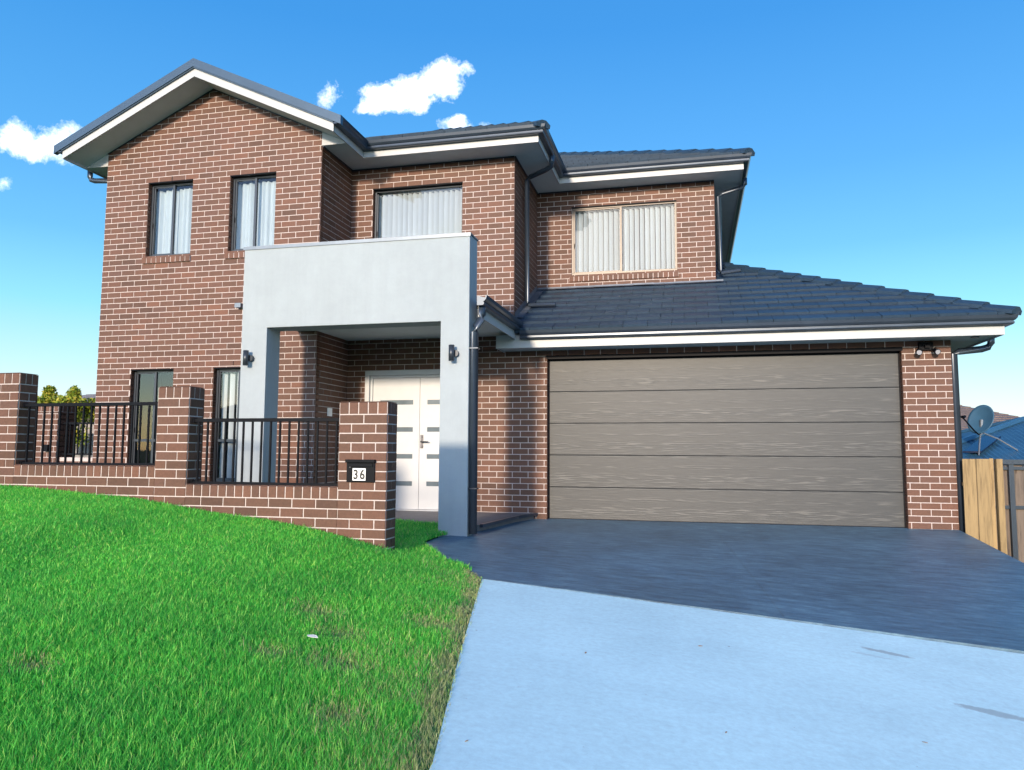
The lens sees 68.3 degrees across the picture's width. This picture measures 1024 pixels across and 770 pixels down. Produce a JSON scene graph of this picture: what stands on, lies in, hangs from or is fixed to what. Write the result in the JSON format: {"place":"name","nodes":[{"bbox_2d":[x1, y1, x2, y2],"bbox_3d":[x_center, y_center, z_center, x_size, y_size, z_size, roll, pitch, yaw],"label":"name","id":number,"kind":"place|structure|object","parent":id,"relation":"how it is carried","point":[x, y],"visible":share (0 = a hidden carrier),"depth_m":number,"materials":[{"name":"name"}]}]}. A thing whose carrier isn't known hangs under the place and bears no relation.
{"place":"outdoors","nodes":[
{"label":"outdoors","id":0,"kind":"place"},
{"bbox_2d":[0,484,482,769],"bbox_3d":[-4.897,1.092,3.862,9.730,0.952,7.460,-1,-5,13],"label":"lawn grass","id":1,"kind":"structure","parent":0,"point":[84,570],"depth_m":3.81,"materials":[{"name":"green plant"}]},
{"bbox_2d":[0,0,1023,416],"label":"sky","id":2,"kind":"structure","parent":0,"point":[886,137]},
{"bbox_2d":[426,519,1023,653],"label":"driveway","id":3,"kind":"structure","parent":0,"point":[958,587],"depth_m":7.14,"materials":[{"name":"concrete"}]},
{"bbox_2d":[429,579,1023,769],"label":"concrete apron","id":4,"kind":"object","parent":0,"point":[642,685],"visible":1,"depth_m":3.85,"materials":[{"name":"concrete"}]},
{"bbox_2d":[560,519,907,528],"bbox_3d":[2.898,2.017,10.634,4.842,0.153,0.300,-1,-5,13],"label":"drain grate","id":5,"kind":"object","parent":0,"point":[731,523],"depth_m":10.53,"materials":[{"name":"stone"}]},
{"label":"bed soil","id":6,"kind":"structure","parent":0,"visible":0},
{"bbox_2d":[35,406,93,462],"bbox_3d":[-7.008,1.261,12.002,1.137,1.898,0.400,-1,-5,13],"label":"side fence","id":7,"kind":"object","parent":6,"relation":"on","point":[55,434],"visible":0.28,"depth_m":11.99,"materials":[{"name":"brick"}]},
{"bbox_2d":[387,518,471,570],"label":"grass","id":8,"kind":"structure","parent":6,"relation":"on","point":[411,537],"depth_m":7.83,"materials":[{"name":"green plant"}]},
{"bbox_3d":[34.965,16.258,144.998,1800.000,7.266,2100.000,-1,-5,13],"label":"ground","id":9,"kind":"structure","parent":0,"visible":0},
{"bbox_2d":[37,385,95,448],"bbox_3d":[-10.023,1.246,16.734,1.367,2.530,1.165,-1,-5,13],"label":"leafy shrub","id":10,"kind":"object","parent":9,"relation":"on","point":[50,395],"visible":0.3,"depth_m":16.74,"materials":[{"name":"green plant"}]},
{"bbox_2d":[75,433,93,456],"bbox_3d":[-9.537,1.956,17.599,8.200,1.666,0.071,-1,-5,13],"label":"grey paling fence","id":11,"kind":"object","parent":9,"relation":"on","point":[79,448],"depth_m":17.77,"materials":[{"name":"grey"}]},
{"bbox_2d":[77,394,95,432],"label":"distant house","id":12,"kind":"structure","parent":9,"relation":"on","point":[89,396],"depth_m":38.91,"materials":[{"name":"grey tile"}]},
{"bbox_2d":[0,373,397,550],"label":"front fence","id":13,"kind":"object","parent":9,"relation":"on","point":[357,500],"visible":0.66,"depth_m":7.25,"materials":[{"name":"brick"}]},
{"bbox_2d":[53,58,1021,537],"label":"brick house","id":14,"kind":"structure","parent":9,"relation":"on","point":[521,320],"depth_m":11.21,"materials":[{"name":"brown brick"}]},
{"bbox_2d":[131,370,173,462],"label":"window","id":15,"kind":"structure","parent":14,"relation":"in","point":[147,384],"depth_m":12.28,"materials":[{"name":"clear glass"}]},
{"bbox_2d":[142,182,192,263],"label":"window","id":16,"kind":"structure","parent":14,"relation":"in","point":[171,205],"depth_m":11.92,"materials":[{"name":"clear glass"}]},
{"bbox_2d":[213,369,240,481],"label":"window","id":17,"kind":"structure","parent":14,"relation":"in","point":[228,380],"depth_m":11.39,"materials":[{"name":"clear glass"}]},
{"bbox_2d":[224,175,275,258],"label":"window","id":18,"kind":"structure","parent":14,"relation":"in","point":[253,209],"depth_m":11.58,"materials":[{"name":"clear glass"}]},
{"bbox_2d":[365,369,439,510],"bbox_3d":[-1.426,0.851,11.578,1.790,2.174,0.150,-1,-5,13],"label":"front door","id":19,"kind":"structure","parent":14,"relation":"in","point":[416,393],"depth_m":11.61,"materials":[{"name":"paint"}]},
{"bbox_2d":[374,184,462,237],"bbox_3d":[-1.462,-2.505,12.019,1.500,1.260,0.160,-1,-5,13],"label":"window","id":20,"kind":"structure","parent":14,"relation":"in","point":[426,210],"depth_m":12.08,"materials":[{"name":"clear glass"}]},
{"bbox_2d":[569,201,678,281],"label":"window","id":21,"kind":"structure","parent":14,"relation":"in","point":[634,237],"depth_m":12.96,"materials":[{"name":"white fabric"}]},
{"bbox_2d":[548,352,905,527],"bbox_3d":[2.903,0.757,10.737,4.842,2.420,0.055,-1,-5,13],"label":"garage door","id":22,"kind":"structure","parent":14,"relation":"in","point":[779,439],"depth_m":10.67,"materials":[{"name":"wood"}]},
{"bbox_2d":[962,458,997,549],"bbox_3d":[5.991,1.783,9.668,0.355,1.681,0.070,-1,-5,13],"label":"timber fence","id":23,"kind":"object","parent":9,"relation":"on","point":[981,492],"visible":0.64,"depth_m":9.67,"materials":[{"name":"brown wood"}]},
{"bbox_2d":[960,405,1018,429],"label":"distant house","id":24,"kind":"structure","parent":9,"relation":"on","point":[967,410],"depth_m":37.06,"materials":[{"name":"brown tile"}]},
{"bbox_2d":[961,416,1023,523],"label":"neighbour house","id":25,"kind":"structure","parent":9,"relation":"on","point":[1010,432],"depth_m":14.32,"materials":[{"name":"blue metal"}]},
{"bbox_2d":[961,405,1017,455],"bbox_3d":[8.643,0.820,13.780,1.031,0.937,0.651,4,-6,-36],"label":"satellite dish","id":26,"kind":"object","parent":25,"relation":"on","point":[980,420],"visible":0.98,"depth_m":13.85,"materials":[{"name":"paint"}]},
{"bbox_2d":[994,459,1006,553],"bbox_3d":[6.210,1.780,9.585,0.070,1.675,0.090,-1,-5,13],"label":"fence post","id":27,"kind":"object","parent":9,"relation":"on","point":[1000,505],"visible":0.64,"depth_m":9.58,"materials":[{"name":"brown wood"}]},
{"bbox_2d":[993,459,1023,562],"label":"boundary fence","id":28,"kind":"object","parent":9,"relation":"on","point":[1013,475],"visible":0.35,"depth_m":10.09,"materials":[{"name":"wood"}]}
]}

